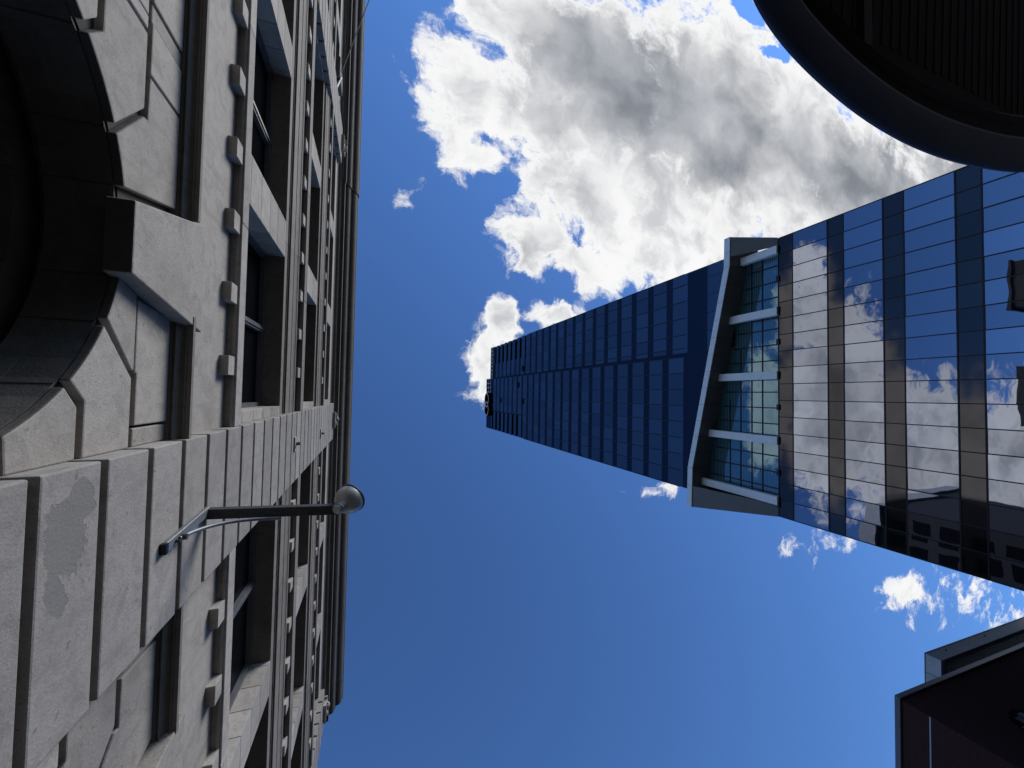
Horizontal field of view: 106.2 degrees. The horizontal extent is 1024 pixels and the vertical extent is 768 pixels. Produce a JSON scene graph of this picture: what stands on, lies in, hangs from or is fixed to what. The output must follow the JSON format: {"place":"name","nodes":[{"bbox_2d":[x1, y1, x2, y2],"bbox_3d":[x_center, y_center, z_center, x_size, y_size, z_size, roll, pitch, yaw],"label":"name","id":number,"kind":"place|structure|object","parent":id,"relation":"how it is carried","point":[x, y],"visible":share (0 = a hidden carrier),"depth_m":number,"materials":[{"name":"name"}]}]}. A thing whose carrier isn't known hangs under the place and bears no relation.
{"place":"outdoors","nodes":[
{"label":"outdoors","id":0,"kind":"place"},
{"bbox_2d":[484,237,778,516],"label":"glass tower","id":1,"kind":"structure","parent":0,"point":[673,381],"depth_m":52.21,"materials":[{"name":"glass"}]},
{"bbox_2d":[632,404,643,417],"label":"window pane","id":2,"kind":"structure","parent":1,"relation":"in","point":[637,409],"depth_m":58.67,"materials":[{"name":"blue glass"}]},
{"bbox_2d":[649,360,661,374],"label":"window pane","id":3,"kind":"structure","parent":1,"relation":"in","point":[655,367],"depth_m":55.33,"materials":[{"name":"blue glass"}]},
{"bbox_2d":[649,375,661,388],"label":"window pane","id":4,"kind":"structure","parent":1,"relation":"in","point":[655,382],"depth_m":55.24,"materials":[{"name":"blue glass"}]},
{"bbox_2d":[649,390,661,403],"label":"window pane","id":5,"kind":"structure","parent":1,"relation":"in","point":[655,396],"depth_m":55.18,"materials":[{"name":"blue glass"}]},
{"bbox_2d":[649,405,661,418],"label":"window pane","id":6,"kind":"structure","parent":1,"relation":"in","point":[655,411],"depth_m":55.08,"materials":[{"name":"blue glass"}]},
{"bbox_2d":[649,419,661,434],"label":"window pane","id":7,"kind":"structure","parent":1,"relation":"in","point":[655,426],"depth_m":55.00,"materials":[{"name":"blue glass"}]},
{"bbox_2d":[649,434,661,449],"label":"window pane","id":8,"kind":"structure","parent":1,"relation":"in","point":[655,441],"depth_m":54.92,"materials":[{"name":"blue glass"}]},
{"bbox_2d":[649,448,661,464],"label":"window pane","id":9,"kind":"structure","parent":1,"relation":"in","point":[655,456],"depth_m":54.84,"materials":[{"name":"blue glass"}]},
{"bbox_2d":[649,463,661,479],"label":"window pane","id":10,"kind":"structure","parent":1,"relation":"in","point":[655,471],"depth_m":54.76,"materials":[{"name":"blue glass"}]},
{"bbox_2d":[653,323,666,339],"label":"window pane","id":11,"kind":"structure","parent":1,"relation":"in","point":[659,332],"depth_m":55.58,"materials":[{"name":"blue glass"}]},
{"bbox_2d":[654,292,666,309],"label":"window pane","id":12,"kind":"structure","parent":1,"relation":"in","point":[660,300],"depth_m":55.71,"materials":[{"name":"blue glass"}]},
{"bbox_2d":[654,307,666,324],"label":"window pane","id":13,"kind":"structure","parent":1,"relation":"in","point":[660,316],"depth_m":55.62,"materials":[{"name":"blue glass"}]},
{"bbox_2d":[668,390,682,404],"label":"window pane","id":14,"kind":"structure","parent":1,"relation":"in","point":[675,397],"depth_m":51.51,"materials":[{"name":"blue glass"}]},
{"bbox_2d":[668,405,682,420],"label":"window pane","id":15,"kind":"structure","parent":1,"relation":"in","point":[675,413],"depth_m":51.43,"materials":[{"name":"blue glass"}]},
{"bbox_2d":[668,421,682,437],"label":"window pane","id":16,"kind":"structure","parent":1,"relation":"in","point":[675,429],"depth_m":51.36,"materials":[{"name":"blue glass"}]},
{"bbox_2d":[668,436,682,453],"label":"window pane","id":17,"kind":"structure","parent":1,"relation":"in","point":[674,444],"depth_m":51.27,"materials":[{"name":"blue glass"}]},
{"bbox_2d":[668,452,682,469],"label":"window pane","id":18,"kind":"structure","parent":1,"relation":"in","point":[675,460],"depth_m":51.20,"materials":[{"name":"blue glass"}]},
{"bbox_2d":[668,468,682,486],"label":"window pane","id":19,"kind":"structure","parent":1,"relation":"in","point":[675,476],"depth_m":51.11,"materials":[{"name":"blue glass"}]},
{"bbox_2d":[669,373,682,388],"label":"window pane","id":20,"kind":"structure","parent":1,"relation":"in","point":[675,380],"depth_m":51.46,"materials":[{"name":"blue glass"}]},
{"bbox_2d":[669,357,683,373],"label":"window pane","id":21,"kind":"structure","parent":1,"relation":"in","point":[675,365],"depth_m":51.51,"materials":[{"name":"blue glass"}]},
{"bbox_2d":[673,285,687,303],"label":"window pane","id":22,"kind":"structure","parent":1,"relation":"in","point":[680,294],"depth_m":52.07,"materials":[{"name":"blue glass"}]},
{"bbox_2d":[673,301,687,319],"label":"window pane","id":23,"kind":"structure","parent":1,"relation":"in","point":[680,310],"depth_m":51.99,"materials":[{"name":"blue glass"}]},
{"bbox_2d":[673,318,687,335],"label":"window pane","id":24,"kind":"structure","parent":1,"relation":"in","point":[680,327],"depth_m":51.91,"materials":[{"name":"blue glass"}]},
{"bbox_2d":[673,335,687,348],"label":"window pane","id":25,"kind":"structure","parent":1,"relation":"in","point":[680,341],"depth_m":51.84,"materials":[{"name":"blue glass"}]},
{"bbox_2d":[707,292,718,311],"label":"window pane","id":26,"kind":"structure","parent":1,"relation":"in","point":[712,298],"depth_m":47.06,"materials":[{"name":"blue glass"}]},
{"bbox_2d":[708,272,722,293],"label":"window pane","id":27,"kind":"structure","parent":1,"relation":"in","point":[714,282],"depth_m":46.87,"materials":[{"name":"blue glass"}]},
{"bbox_2d":[708,260,723,276],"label":"window pane","id":28,"kind":"structure","parent":1,"relation":"in","point":[718,267],"depth_m":46.73,"materials":[{"name":"blue glass"}]},
{"bbox_2d":[317,0,1023,767],"label":"sky","id":29,"kind":"structure","parent":0,"point":[527,166],"materials":[{"name":"blue"}]},
{"bbox_3d":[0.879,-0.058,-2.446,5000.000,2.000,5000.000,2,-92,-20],"label":"ground","id":30,"kind":"structure","parent":0,"visible":0},
{"bbox_2d":[0,0,364,767],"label":"stone building","id":31,"kind":"structure","parent":30,"relation":"on","point":[178,212],"depth_m":3.94,"materials":[{"name":"stone"}]},
{"bbox_2d":[229,523,256,711],"bbox_3d":[-5.208,4.330,6.974,0.185,3.120,3.520,2,-92,-20],"label":"window","id":32,"kind":"structure","parent":31,"relation":"in","point":[244,582],"depth_m":7.99,"materials":[{"name":"glass"}]},
{"bbox_2d":[241,232,266,407],"bbox_3d":[-5.107,-1.247,7.143,0.185,3.120,3.400,2,-92,-20],"label":"window","id":33,"kind":"structure","parent":31,"relation":"in","point":[254,329],"depth_m":8.17,"materials":[{"name":"glass"}]},
{"bbox_2d":[159,484,364,555],"bbox_3d":[-2.636,1.491,4.422,1.747,1.260,0.391,2,-92,-20],"label":"wall lamp","id":34,"kind":"object","parent":31,"relation":"attached to","point":[349,498],"visible":1,"depth_m":4.64,"materials":[{"name":"grey metal"}]},
{"bbox_2d":[251,22,273,186],"bbox_3d":[-5.031,-5.459,7.271,0.185,3.120,3.370,2,-92,-20],"label":"window","id":35,"kind":"structure","parent":31,"relation":"in","point":[263,74],"depth_m":8.30,"materials":[{"name":"glass"}]},
{"bbox_2d":[335,1,368,95],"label":"flagpole","id":36,"kind":"object","parent":31,"relation":"attached to","point":[339,68],"visible":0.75,"depth_m":17.21,"materials":[{"name":"metal"}]},
{"bbox_2d":[776,165,1023,590],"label":"glass building","id":37,"kind":"structure","parent":30,"relation":"on","point":[900,344],"depth_m":28.82,"materials":[{"name":"glass"}]},
{"bbox_2d":[793,221,825,248],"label":"window pane","id":38,"kind":"structure","parent":37,"relation":"in","point":[816,232],"depth_m":36.06,"materials":[{"name":"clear glass"}]},
{"bbox_2d":[793,239,826,264],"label":"window pane","id":39,"kind":"structure","parent":37,"relation":"in","point":[817,249],"depth_m":35.95,"materials":[{"name":"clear glass"}]},
{"bbox_2d":[793,256,826,281],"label":"window pane","id":40,"kind":"structure","parent":37,"relation":"in","point":[817,267],"depth_m":35.91,"materials":[{"name":"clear glass"}]},
{"bbox_2d":[793,274,826,298],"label":"window pane","id":41,"kind":"structure","parent":37,"relation":"in","point":[815,285],"depth_m":35.87,"materials":[{"name":"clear glass"}]},
{"bbox_2d":[793,292,826,315],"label":"window pane","id":42,"kind":"structure","parent":37,"relation":"in","point":[818,302],"depth_m":35.83,"materials":[{"name":"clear glass"}]},
{"bbox_2d":[793,310,826,332],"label":"window pane","id":43,"kind":"structure","parent":37,"relation":"in","point":[817,320],"depth_m":35.80,"materials":[{"name":"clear glass"}]},
{"bbox_2d":[793,329,826,348],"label":"window pane","id":44,"kind":"structure","parent":37,"relation":"in","point":[815,338],"depth_m":35.76,"materials":[{"name":"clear glass"}]},
{"bbox_2d":[793,347,826,365],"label":"window pane","id":45,"kind":"structure","parent":37,"relation":"in","point":[812,356],"depth_m":35.70,"materials":[{"name":"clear glass"}]},
{"bbox_2d":[793,365,826,382],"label":"window pane","id":46,"kind":"structure","parent":37,"relation":"in","point":[804,374],"depth_m":35.66,"materials":[{"name":"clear glass"}]},
{"bbox_2d":[794,383,827,400],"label":"window pane","id":47,"kind":"structure","parent":37,"relation":"in","point":[819,391],"depth_m":35.53,"materials":[{"name":"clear glass"}]},
{"bbox_2d":[794,401,827,418],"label":"window pane","id":48,"kind":"structure","parent":37,"relation":"in","point":[802,409],"depth_m":35.50,"materials":[{"name":"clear glass"}]},
{"bbox_2d":[794,418,827,437],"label":"window pane","id":49,"kind":"structure","parent":37,"relation":"in","point":[808,427],"depth_m":35.45,"materials":[{"name":"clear glass"}]},
{"bbox_2d":[794,435,827,455],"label":"window pane","id":50,"kind":"structure","parent":37,"relation":"in","point":[803,444],"depth_m":35.42,"materials":[{"name":"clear glass"}]},
{"bbox_2d":[794,452,827,474],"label":"window pane","id":51,"kind":"structure","parent":37,"relation":"in","point":[806,462],"depth_m":35.38,"materials":[{"name":"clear glass"}]},
{"bbox_2d":[794,470,827,492],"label":"window pane","id":52,"kind":"structure","parent":37,"relation":"in","point":[808,480],"depth_m":35.34,"materials":[{"name":"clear glass"}]},
{"bbox_2d":[794,487,827,511],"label":"window pane","id":53,"kind":"structure","parent":37,"relation":"in","point":[813,499],"depth_m":35.29,"materials":[{"name":"blue glass"}]},
{"bbox_2d":[794,504,827,529],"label":"window pane","id":54,"kind":"structure","parent":37,"relation":"in","point":[816,518],"depth_m":35.25,"materials":[{"name":"blue glass"}]},
{"bbox_2d":[844,199,881,230],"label":"window pane","id":55,"kind":"structure","parent":37,"relation":"in","point":[871,212],"depth_m":32.10,"materials":[{"name":"blue glass"}]},
{"bbox_2d":[844,219,881,249],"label":"window pane","id":56,"kind":"structure","parent":37,"relation":"in","point":[870,232],"depth_m":32.06,"materials":[{"name":"blue glass"}]},
{"bbox_2d":[844,240,881,268],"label":"window pane","id":57,"kind":"structure","parent":37,"relation":"in","point":[872,251],"depth_m":32.03,"materials":[{"name":"blue glass"}]},
{"bbox_2d":[844,260,881,286],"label":"window pane","id":58,"kind":"structure","parent":37,"relation":"in","point":[869,272],"depth_m":31.99,"materials":[{"name":"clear glass"}]},
{"bbox_2d":[844,280,882,305],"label":"window pane","id":59,"kind":"structure","parent":37,"relation":"in","point":[873,291],"depth_m":31.94,"materials":[{"name":"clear glass"}]},
{"bbox_2d":[844,300,882,324],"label":"window pane","id":60,"kind":"structure","parent":37,"relation":"in","point":[872,311],"depth_m":31.87,"materials":[{"name":"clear glass"}]},
{"bbox_2d":[845,321,882,343],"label":"window pane","id":61,"kind":"structure","parent":37,"relation":"in","point":[871,331],"depth_m":31.81,"materials":[{"name":"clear glass"}]},
{"bbox_2d":[845,341,882,362],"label":"window pane","id":62,"kind":"structure","parent":37,"relation":"in","point":[870,351],"depth_m":31.78,"materials":[{"name":"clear glass"}]},
{"bbox_2d":[845,362,883,381],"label":"window pane","id":63,"kind":"structure","parent":37,"relation":"in","point":[869,371],"depth_m":31.74,"materials":[{"name":"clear glass"}]},
{"bbox_2d":[845,382,883,401],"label":"window pane","id":64,"kind":"structure","parent":37,"relation":"in","point":[864,391],"depth_m":31.63,"materials":[{"name":"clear glass"}]},
{"bbox_2d":[845,402,883,421],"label":"window pane","id":65,"kind":"structure","parent":37,"relation":"in","point":[854,411],"depth_m":31.64,"materials":[{"name":"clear glass"}]},
{"bbox_2d":[845,421,883,442],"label":"window pane","id":66,"kind":"structure","parent":37,"relation":"in","point":[859,431],"depth_m":31.61,"materials":[{"name":"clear glass"}]},
{"bbox_2d":[845,440,883,463],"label":"window pane","id":67,"kind":"structure","parent":37,"relation":"in","point":[854,450],"depth_m":31.57,"materials":[{"name":"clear glass"}]},
{"bbox_2d":[846,460,884,484],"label":"window pane","id":68,"kind":"structure","parent":37,"relation":"in","point":[857,470],"depth_m":31.48,"materials":[{"name":"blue glass"}]},
{"bbox_2d":[846,479,884,505],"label":"window pane","id":69,"kind":"structure","parent":37,"relation":"in","point":[863,491],"depth_m":31.43,"materials":[{"name":"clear glass"}]},
{"bbox_2d":[846,498,884,526],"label":"window pane","id":70,"kind":"structure","parent":37,"relation":"in","point":[867,512],"depth_m":31.41,"materials":[{"name":"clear glass"}]},
{"bbox_2d":[846,518,884,547],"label":"window pane","id":71,"kind":"structure","parent":37,"relation":"in","point":[869,533],"depth_m":31.35,"materials":[{"name":"blue glass"}]},
{"bbox_2d":[904,172,953,210],"bbox_3d":[30.727,-14.160,28.379,0.058,2.766,1.593,1,-92,-20],"label":"window pane","id":72,"kind":"structure","parent":37,"relation":"in","point":[943,186],"depth_m":28.28,"materials":[{"name":"blue glass"}]},
{"bbox_2d":[904,195,953,231],"bbox_3d":[30.692,-12.524,28.327,0.058,2.766,1.593,2,-92,-20],"label":"window pane","id":73,"kind":"structure","parent":37,"relation":"in","point":[941,209],"depth_m":28.25,"materials":[{"name":"blue glass"}]},
{"bbox_2d":[904,218,954,251],"bbox_3d":[30.673,-10.887,28.282,0.069,2.766,1.592,2,-92,-20],"label":"window pane","id":74,"kind":"structure","parent":37,"relation":"in","point":[944,231],"depth_m":28.18,"materials":[{"name":"blue glass"}]},
{"bbox_2d":[905,241,954,273],"bbox_3d":[30.643,-9.251,28.232,0.062,2.766,1.592,2,-92,-20],"label":"window pane","id":75,"kind":"structure","parent":37,"relation":"in","point":[942,254],"depth_m":28.14,"materials":[{"name":"blue glass"}]},
{"bbox_2d":[905,264,955,294],"bbox_3d":[30.611,-7.615,28.182,0.064,2.766,1.593,2,-92,-20],"label":"window pane","id":76,"kind":"structure","parent":37,"relation":"in","point":[940,277],"depth_m":28.10,"materials":[{"name":"blue glass"}]},
{"bbox_2d":[905,287,955,315],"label":"window pane","id":77,"kind":"structure","parent":37,"relation":"in","point":[943,299],"depth_m":28.04,"materials":[{"name":"blue glass"}]},
{"bbox_2d":[905,310,955,337],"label":"window pane","id":78,"kind":"structure","parent":37,"relation":"in","point":[941,322],"depth_m":27.99,"materials":[{"name":"blue glass"}]},
{"bbox_2d":[906,334,956,358],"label":"window pane","id":79,"kind":"structure","parent":37,"relation":"in","point":[939,345],"depth_m":27.95,"materials":[{"name":"blue glass"}]},
{"bbox_2d":[906,357,956,380],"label":"window pane","id":80,"kind":"structure","parent":37,"relation":"in","point":[933,368],"depth_m":27.87,"materials":[{"name":"blue glass"}]},
{"bbox_2d":[906,380,956,402],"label":"window pane","id":81,"kind":"structure","parent":37,"relation":"in","point":[916,391],"depth_m":27.84,"materials":[{"name":"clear glass"}]},
{"bbox_2d":[906,403,957,426],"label":"window pane","id":82,"kind":"structure","parent":37,"relation":"in","point":[917,413],"depth_m":27.80,"materials":[{"name":"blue glass"}]},
{"bbox_2d":[907,425,957,449],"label":"window pane","id":83,"kind":"structure","parent":37,"relation":"in","point":[917,435],"depth_m":27.74,"materials":[{"name":"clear glass"}]},
{"bbox_2d":[907,446,958,473],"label":"window pane","id":84,"kind":"structure","parent":37,"relation":"in","point":[946,461],"depth_m":27.69,"materials":[{"name":"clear glass"}]},
{"bbox_2d":[907,468,958,497],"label":"window pane","id":85,"kind":"structure","parent":37,"relation":"in","point":[944,484],"depth_m":27.62,"materials":[{"name":"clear glass"}]},
{"bbox_2d":[908,490,959,521],"bbox_3d":[30.309,8.746,27.684,0.065,2.766,1.592,2,-92,-20],"label":"window pane","id":86,"kind":"structure","parent":37,"relation":"in","point":[942,507],"depth_m":27.59,"materials":[{"name":"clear glass"}]},
{"bbox_2d":[908,512,959,545],"bbox_3d":[30.277,10.382,27.633,0.066,2.766,1.592,2,-92,-20],"label":"window pane","id":87,"kind":"structure","parent":37,"relation":"in","point":[941,530],"depth_m":27.54,"materials":[{"name":"black glass"}]},
{"bbox_2d":[908,534,959,569],"bbox_3d":[30.250,12.019,27.585,0.066,2.766,1.593,2,-92,-20],"label":"window pane","id":88,"kind":"structure","parent":37,"relation":"in","point":[936,552],"depth_m":27.51,"materials":[{"name":"black glass"}]},
{"bbox_2d":[982,169,1014,182],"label":"window pane","id":89,"kind":"structure","parent":37,"relation":"in","point":[987,175],"depth_m":25.43,"materials":[{"name":"blue glass"}]},
{"bbox_2d":[983,172,1023,207],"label":"window pane","id":90,"kind":"structure","parent":37,"relation":"in","point":[1012,186],"depth_m":24.92,"materials":[{"name":"blue glass"}]},
{"bbox_2d":[983,197,1023,231],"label":"window pane","id":91,"kind":"structure","parent":37,"relation":"in","point":[1010,212],"depth_m":24.89,"materials":[{"name":"blue glass"}]},
{"bbox_2d":[984,223,1023,255],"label":"window pane","id":92,"kind":"structure","parent":37,"relation":"in","point":[1008,238],"depth_m":24.84,"materials":[{"name":"blue glass"}]},
{"bbox_2d":[984,249,1023,279],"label":"window pane","id":93,"kind":"structure","parent":37,"relation":"in","point":[1010,263],"depth_m":24.81,"materials":[{"name":"blue glass"}]},
{"bbox_2d":[985,274,1023,304],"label":"window pane","id":94,"kind":"structure","parent":37,"relation":"in","point":[1007,289],"depth_m":24.77,"materials":[{"name":"blue glass"}]},
{"bbox_2d":[985,301,1023,328],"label":"window pane","id":95,"kind":"structure","parent":37,"relation":"in","point":[1011,314],"depth_m":24.75,"materials":[{"name":"blue glass"}]},
{"bbox_2d":[986,327,1023,353],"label":"window pane","id":96,"kind":"structure","parent":37,"relation":"in","point":[1006,340],"depth_m":24.69,"materials":[{"name":"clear glass"}]},
{"bbox_2d":[986,353,1023,378],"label":"window pane","id":97,"kind":"structure","parent":37,"relation":"in","point":[998,365],"depth_m":24.65,"materials":[{"name":"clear glass"}]},
{"bbox_2d":[986,379,1023,403],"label":"window pane","id":98,"kind":"structure","parent":37,"relation":"in","point":[1002,391],"depth_m":24.61,"materials":[{"name":"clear glass"}]},
{"bbox_2d":[987,405,1023,429],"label":"window pane","id":99,"kind":"structure","parent":37,"relation":"in","point":[1009,417],"depth_m":24.59,"materials":[{"name":"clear glass"}]},
{"bbox_2d":[988,430,1023,456],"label":"window pane","id":100,"kind":"structure","parent":37,"relation":"in","point":[1001,442],"depth_m":24.54,"materials":[{"name":"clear glass"}]},
{"bbox_2d":[988,455,1023,482],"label":"window pane","id":101,"kind":"structure","parent":37,"relation":"in","point":[1005,468],"depth_m":24.50,"materials":[{"name":"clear glass"}]},
{"bbox_2d":[988,480,1023,509],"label":"window pane","id":102,"kind":"structure","parent":37,"relation":"in","point":[1006,494],"depth_m":24.46,"materials":[{"name":"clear glass"}]},
{"bbox_2d":[989,505,1023,535],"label":"window pane","id":103,"kind":"structure","parent":37,"relation":"in","point":[1002,519],"depth_m":24.43,"materials":[{"name":"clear glass"}]},
{"bbox_2d":[989,530,1023,562],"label":"window pane","id":104,"kind":"structure","parent":37,"relation":"in","point":[1007,546],"depth_m":24.38,"materials":[{"name":"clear glass"}]},
{"bbox_2d":[990,556,1023,589],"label":"window pane","id":105,"kind":"structure","parent":37,"relation":"in","point":[1007,572],"depth_m":24.36,"materials":[{"name":"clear glass"}]},
{"bbox_2d":[894,617,1023,767],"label":"brick building","id":106,"kind":"structure","parent":30,"relation":"on","point":[962,706],"depth_m":31.89,"materials":[{"name":"brick"}]},
{"bbox_2d":[1008,709,1023,729],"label":"window","id":107,"kind":"structure","parent":106,"relation":"in","point":[1016,715],"depth_m":30.50,"materials":[{"name":"black glass"}]},
{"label":"pavement","id":108,"kind":"structure","parent":0,"visible":0},
{"bbox_2d":[753,0,1023,171],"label":"curved canopy","id":109,"kind":"object","parent":108,"relation":"on","point":[943,79],"visible":1,"depth_m":4.27,"materials":[{"name":"metal"}]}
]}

